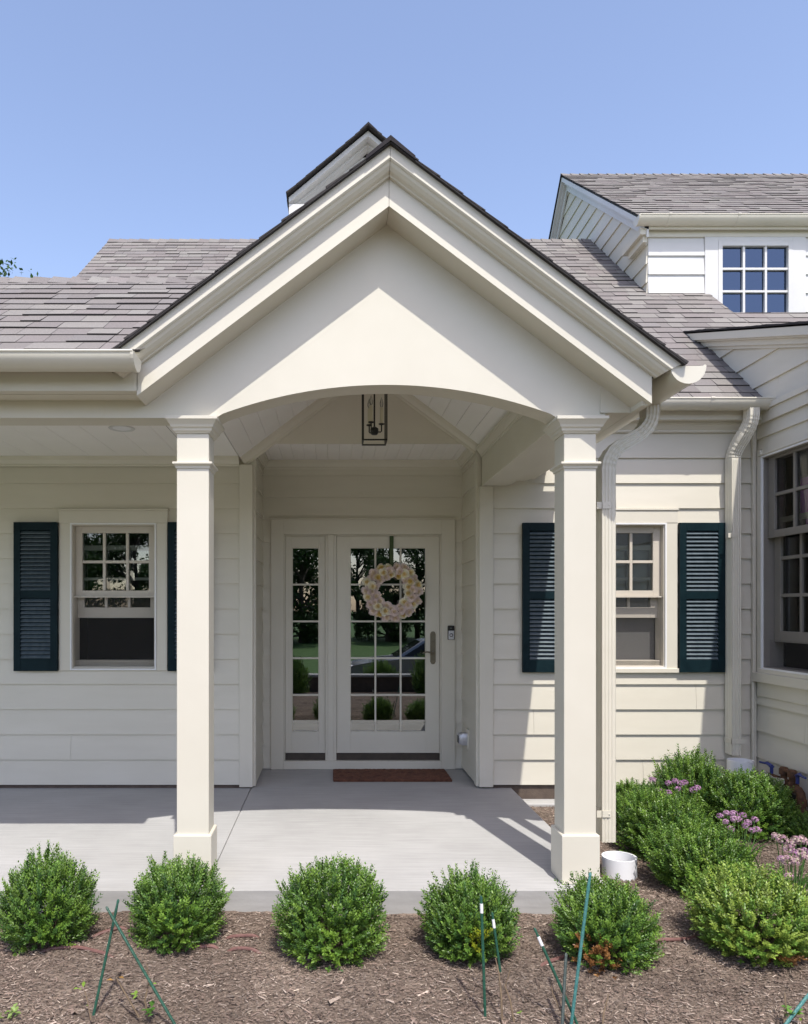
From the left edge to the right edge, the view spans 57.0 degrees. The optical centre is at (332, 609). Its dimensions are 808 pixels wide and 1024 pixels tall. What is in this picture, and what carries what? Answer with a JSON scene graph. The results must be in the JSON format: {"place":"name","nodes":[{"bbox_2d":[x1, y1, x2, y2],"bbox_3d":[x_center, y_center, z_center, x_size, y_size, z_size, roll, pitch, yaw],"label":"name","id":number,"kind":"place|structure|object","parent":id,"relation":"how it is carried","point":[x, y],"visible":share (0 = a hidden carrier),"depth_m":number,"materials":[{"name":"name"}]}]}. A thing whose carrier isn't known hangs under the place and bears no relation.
{"place":"outdoors","nodes":[
{"label":"outdoors","id":0,"kind":"place"},
{"bbox_2d":[0,0,807,277],"label":"sky","id":1,"kind":"structure","parent":0,"point":[120,119],"materials":[{"name":"blue"}]},
{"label":"ground","id":2,"kind":"structure","parent":0,"visible":0},
{"bbox_2d":[0,257,37,277],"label":"tree","id":3,"kind":"object","parent":2,"relation":"on","point":[8,267],"depth_m":26.14,"materials":[{"name":"green plant"}]},
{"bbox_2d":[0,769,604,913],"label":"porch floor","id":4,"kind":"structure","parent":2,"relation":"on","point":[406,838],"depth_m":4.74,"materials":[{"name":"concrete"}]},
{"bbox_2d":[333,769,451,781],"bbox_3d":[0.502,1.422,6.362,0.999,0.023,0.429,0,0,0],"label":"doormat","id":5,"kind":"object","parent":4,"relation":"on","point":[390,775],"visible":1,"depth_m":6.29,"materials":[{"name":"brown fabric"}]},
{"bbox_2d":[0,122,807,883],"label":"house","id":6,"kind":"structure","parent":2,"relation":"on","point":[576,486],"depth_m":5.92,"materials":[{"name":"beige paint"}]},
{"bbox_2d":[58,508,168,670],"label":"window","id":7,"kind":"structure","parent":6,"relation":"in","point":[113,562],"depth_m":5.98,"materials":[{"name":"beige paint"}]},
{"bbox_2d":[108,425,134,431],"bbox_3d":[-1.420,-1.221,4.980,0.176,0.006,0.176,0,0,0],"label":"ceiling light","id":8,"kind":"object","parent":6,"relation":"attached to","point":[122,428],"visible":0.94,"depth_m":4.98,"materials":[{"name":"white paint"}]},
{"bbox_2d":[362,394,387,445],"bbox_3d":[0.287,-1.562,5.050,0.167,0.844,0.167,0,0,0],"label":"lantern","id":9,"kind":"object","parent":6,"relation":"hanging from","point":[373,430],"visible":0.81,"depth_m":5.04,"materials":[{"name":"black metal"}]},
{"bbox_2d":[336,536,438,752],"bbox_3d":[0.502,0.315,6.659,0.929,1.958,0.112,0,0,0],"label":"door","id":10,"kind":"structure","parent":6,"relation":"in","point":[347,741],"depth_m":6.67,"materials":[{"name":"beige paint"}]},
{"bbox_2d":[361,536,422,621],"bbox_3d":[0.536,-0.276,6.595,0.558,0.777,0.130,0,0,0],"label":"wreath","id":11,"kind":"object","parent":10,"relation":"hanging from","point":[377,605],"visible":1,"depth_m":6.58,"materials":[{"name":"plant"}]},
{"bbox_2d":[448,626,454,639],"bbox_3d":[1.063,0.205,6.613,0.062,0.126,0.026,0,0,0],"label":"doorbell","id":12,"kind":"object","parent":6,"relation":"attached to","point":[451,632],"visible":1,"depth_m":6.61,"materials":[{"name":"black plastic"}]},
{"bbox_2d":[457,728,468,748],"bbox_3d":[1.131,1.110,6.360,0.109,0.170,0.100,0,0,0],"label":"outlet box","id":13,"kind":"object","parent":6,"relation":"attached to","point":[462,738],"visible":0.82,"depth_m":6.32,"materials":[{"name":"beige paint"}]},
{"bbox_2d":[616,508,679,672],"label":"window","id":14,"kind":"structure","parent":6,"relation":"in","point":[646,538],"depth_m":5.98,"materials":[{"name":"beige paint"}]},
{"bbox_2d":[704,237,805,311],"bbox_3d":[6.162,-3.427,7.878,4.475,1.064,0.084,0,0,0],"label":"window","id":15,"kind":"structure","parent":6,"relation":"in","point":[744,274],"depth_m":7.86,"materials":[{"name":"white paint"}]},
{"bbox_2d":[752,437,807,705],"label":"window","id":16,"kind":"structure","parent":6,"relation":"in","point":[781,674],"depth_m":5.80,"materials":[{"name":"beige paint"}]},
{"bbox_2d":[759,761,806,823],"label":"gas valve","id":17,"kind":"object","parent":6,"relation":"attached to","point":[798,793],"visible":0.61,"depth_m":5.28,"materials":[{"name":"black metal"}]},
{"bbox_2d":[0,804,807,1023],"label":"flower bed","id":18,"kind":"object","parent":2,"relation":"on","point":[711,959],"visible":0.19,"depth_m":3.07,"materials":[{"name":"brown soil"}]},
{"bbox_2d":[0,1003,20,1022],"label":"young plant","id":19,"kind":"object","parent":18,"relation":"on","point":[14,1008],"visible":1,"depth_m":2.77,"materials":[{"name":"green plant"}]},
{"bbox_2d":[0,839,102,956],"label":"boxwood","id":20,"kind":"object","parent":18,"relation":"on","point":[74,895],"visible":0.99,"depth_m":3.38,"materials":[{"name":"green plant"}]},
{"bbox_2d":[40,945,113,957],"bbox_3d":[-1.133,1.556,3.330,0.436,0.053,0.078,0,0,10],"label":"drip hose","id":21,"kind":"object","parent":18,"relation":"on","point":[84,948],"visible":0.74,"depth_m":3.36,"materials":[{"name":"rubber"}]},
{"bbox_2d":[74,982,91,1020],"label":"young plant","id":22,"kind":"object","parent":18,"relation":"on","point":[83,983],"visible":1,"depth_m":2.79,"materials":[{"name":"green plant"}]},
{"bbox_2d":[92,899,118,1015],"bbox_3d":[-0.882,1.363,2.866,0.011,0.437,0.142,0,0,32],"label":"plant stake","id":23,"kind":"object","parent":18,"relation":"on","point":[104,964],"visible":0.93,"depth_m":2.86,"materials":[{"name":"green metal"}]},
{"bbox_2d":[91,926,129,937],"bbox_3d":[-1.066,1.552,3.533,0.232,0.054,0.036,0,0,-26],"label":"drip hose","id":24,"kind":"object","parent":18,"relation":"on","point":[107,931],"visible":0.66,"depth_m":3.53,"materials":[{"name":"brown rubber"}]},
{"bbox_2d":[108,976,139,1017],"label":"young plant","id":25,"kind":"object","parent":18,"relation":"on","point":[133,1007],"visible":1,"depth_m":2.82,"materials":[{"name":"brown plant"}]},
{"bbox_2d":[106,906,175,1023],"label":"plant stake","id":26,"kind":"object","parent":18,"relation":"on","point":[141,966],"visible":1,"depth_m":2.80,"materials":[{"name":"green metal"}]},
{"bbox_2d":[131,964,155,1018],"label":"young plant","id":27,"kind":"object","parent":18,"relation":"on","point":[151,1009],"visible":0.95,"depth_m":2.80,"materials":[{"name":"green plant"}]},
{"bbox_2d":[122,850,234,953],"bbox_3d":[-0.727,1.395,3.515,0.523,0.494,0.512,0,0,39],"label":"boxwood","id":28,"kind":"object","parent":18,"relation":"on","point":[185,887],"visible":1,"depth_m":3.38,"materials":[{"name":"green plant"}]},
{"bbox_2d":[183,944,218,950],"bbox_3d":[-0.596,1.559,3.376,0.214,0.054,0.029,0,0,-6],"label":"drip hose","id":29,"kind":"object","parent":18,"relation":"on","point":[209,946],"visible":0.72,"depth_m":3.38,"materials":[{"name":"brown rubber"}]},
{"bbox_2d":[224,934,258,938],"bbox_3d":[-0.427,1.557,3.486,0.215,0.057,0.017,0,0,0],"label":"drip hose","id":30,"kind":"object","parent":18,"relation":"on","point":[240,936],"visible":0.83,"depth_m":3.48,"materials":[{"name":"brown rubber"}]},
{"bbox_2d":[227,946,260,953],"bbox_3d":[-0.399,1.559,3.354,0.214,0.055,0.026,0,0,11],"label":"drip hose","id":31,"kind":"object","parent":18,"relation":"on","point":[246,948],"visible":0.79,"depth_m":3.35,"materials":[{"name":"brown rubber"}]},
{"bbox_2d":[271,851,390,971],"bbox_3d":[-0.003,1.376,3.385,0.549,0.544,0.572,0,0,0],"label":"boxwood","id":32,"kind":"object","parent":18,"relation":"on","point":[303,904],"visible":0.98,"depth_m":3.25,"materials":[{"name":"green plant"}]},
{"bbox_2d":[413,859,522,967],"bbox_3d":[0.602,1.404,3.336,0.427,0.483,0.522,0,0,-35],"label":"boxwood","id":33,"kind":"object","parent":18,"relation":"on","point":[454,922],"visible":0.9,"depth_m":3.25,"materials":[{"name":"green plant"}]},
{"bbox_2d":[480,896,486,1018],"bbox_3d":[0.578,1.349,2.828,0.013,0.483,0.078,0,0,-3],"label":"plant stake","id":34,"kind":"object","parent":18,"relation":"on","point":[483,956],"visible":1,"depth_m":2.83,"materials":[{"name":"green metal"}]},
{"bbox_2d":[491,912,501,971],"bbox_3d":[0.646,1.310,2.912,0.011,0.218,0.054,0,0,-31],"label":"plant stake","id":35,"kind":"object","parent":18,"relation":"on","point":[496,942],"visible":1,"depth_m":2.91,"materials":[{"name":"green metal"}]},
{"bbox_2d":[495,958,502,1023],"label":"young plant","id":36,"kind":"object","parent":18,"relation":"on","point":[501,1003],"visible":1,"depth_m":2.80,"materials":[{"name":"brown plant"}]},
{"bbox_2d":[505,970,521,1023],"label":"young plant","id":37,"kind":"object","parent":18,"relation":"on","point":[512,1013],"visible":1,"depth_m":2.78,"materials":[{"name":"brown plant"}]},
{"bbox_2d":[534,927,578,1023],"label":"plant stake","id":38,"kind":"object","parent":18,"relation":"on","point":[552,968],"visible":0.97,"depth_m":2.79,"materials":[{"name":"green metal"}]},
{"bbox_2d":[540,952,578,965],"bbox_3d":[1.024,1.553,3.277,0.346,0.049,0.023,0,0,-27],"label":"drip hose","id":39,"kind":"object","parent":18,"relation":"on","point":[561,957],"visible":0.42,"depth_m":3.25,"materials":[{"name":"rubber"}]},
{"bbox_2d":[550,978,573,1023],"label":"young plant","id":40,"kind":"object","parent":18,"relation":"on","point":[556,1001],"visible":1,"depth_m":2.79,"materials":[{"name":"brown plant"}]},
{"bbox_2d":[561,953,567,1023],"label":"plant stake","id":41,"kind":"object","parent":18,"relation":"on","point":[564,989],"visible":1,"depth_m":2.76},
{"bbox_2d":[570,872,591,1023],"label":"plant stake","id":42,"kind":"object","parent":18,"relation":"on","point":[580,950],"visible":1,"depth_m":2.76,"materials":[{"name":"green metal"}]},
{"bbox_2d":[602,994,608,1023],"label":"young plant","id":43,"kind":"object","parent":18,"relation":"on","point":[604,1010],"visible":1,"depth_m":2.77,"materials":[{"name":"brown plant"}]},
{"bbox_2d":[545,868,666,979],"bbox_3d":[1.214,1.409,3.312,0.525,0.458,0.524,0,0,0],"label":"boxwood","id":44,"kind":"object","parent":18,"relation":"on","point":[608,928],"visible":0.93,"depth_m":3.20,"materials":[{"name":"green plant"}]},
{"bbox_2d":[602,851,636,880],"bbox_3d":[1.682,1.508,4.330,0.196,0.125,0.196,0,0,0],"label":"drain pipe","id":45,"kind":"object","parent":18,"relation":"on","point":[623,865],"visible":0.94,"depth_m":4.26,"materials":[{"name":"white plastic"}]},
{"bbox_2d":[616,777,663,829],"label":"boxwood","id":46,"kind":"object","parent":18,"relation":"on","point":[625,786],"visible":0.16,"depth_m":5.26,"materials":[{"name":"green plant"}]},
{"bbox_2d":[613,783,716,860],"bbox_3d":[2.110,1.382,4.684,0.653,0.524,0.663,0,0,0],"label":"boxwood","id":47,"kind":"object","parent":18,"relation":"on","point":[630,810],"visible":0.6,"depth_m":4.65,"materials":[{"name":"green plant"}]},
{"bbox_2d":[649,777,700,824],"bbox_3d":[2.305,1.347,5.010,0.393,0.409,0.373,0,0,17],"label":"flowering onion","id":48,"kind":"object","parent":18,"relation":"on","point":[675,780],"visible":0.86,"depth_m":5.01,"materials":[{"name":"purple plant"}]},
{"bbox_2d":[655,935,700,941],"bbox_3d":[1.620,1.547,3.461,0.402,0.039,0.050,0,0,-6],"label":"drip hose","id":49,"kind":"object","parent":18,"relation":"on","point":[678,938],"visible":0.55,"depth_m":3.44,"materials":[{"name":"brown rubber"}]},
{"bbox_2d":[648,743,729,825],"bbox_3d":[2.643,1.330,5.478,0.600,0.685,0.617,0,0,-40],"label":"boxwood","id":50,"kind":"object","parent":18,"relation":"on","point":[692,767],"visible":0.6,"depth_m":5.39,"materials":[{"name":"green plant"}]},
{"bbox_2d":[635,811,761,896],"bbox_3d":[2.013,1.395,4.140,0.610,0.493,0.596,0,0,-41],"label":"boxwood","id":51,"kind":"object","parent":18,"relation":"on","point":[720,845],"visible":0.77,"depth_m":4.05,"materials":[{"name":"green plant"}]},
{"bbox_2d":[727,758,753,804],"bbox_3d":[3.148,1.365,5.700,0.186,0.410,0.186,0,0,0],"label":"drain pipe","id":52,"kind":"object","parent":18,"relation":"on","point":[735,763],"visible":0.31,"depth_m":5.65,"materials":[{"name":"white plastic"}]},
{"bbox_2d":[680,854,807,967],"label":"boxwood","id":53,"kind":"object","parent":18,"relation":"on","point":[716,921],"visible":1,"depth_m":3.27,"materials":[{"name":"green plant"}]},
{"bbox_2d":[716,810,772,866],"bbox_3d":[2.481,1.391,4.506,0.410,0.321,0.346,0,0,-38],"label":"flowering onion","id":54,"kind":"object","parent":18,"relation":"on","point":[752,830],"visible":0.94,"depth_m":4.50,"materials":[{"name":"purple plant"}]},
{"bbox_2d":[696,766,802,845],"bbox_3d":[2.892,1.362,5.119,0.691,0.587,0.656,0,0,0],"label":"boxwood","id":55,"kind":"object","parent":18,"relation":"on","point":[771,798],"visible":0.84,"depth_m":4.97,"materials":[{"name":"green plant"}]},
{"bbox_2d":[767,832,807,899],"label":"flowering onion","id":56,"kind":"object","parent":18,"relation":"on","point":[802,853],"visible":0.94,"depth_m":3.92,"materials":[{"name":"pink plant"}]},
{"bbox_2d":[776,809,807,847],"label":"boxwood","id":57,"kind":"object","parent":18,"relation":"on","point":[797,828],"visible":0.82,"depth_m":4.83,"materials":[{"name":"green plant"}]},
{"bbox_2d":[781,992,802,1023],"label":"young plant","id":58,"kind":"object","parent":18,"relation":"on","point":[786,1007],"visible":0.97,"depth_m":2.77,"materials":[{"name":"green plant"}]},
{"bbox_2d":[784,993,807,1023],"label":"plant stake","id":59,"kind":"object","parent":18,"relation":"on","point":[797,1009],"visible":1,"depth_m":2.76,"materials":[{"name":"teal metal"}]}
]}

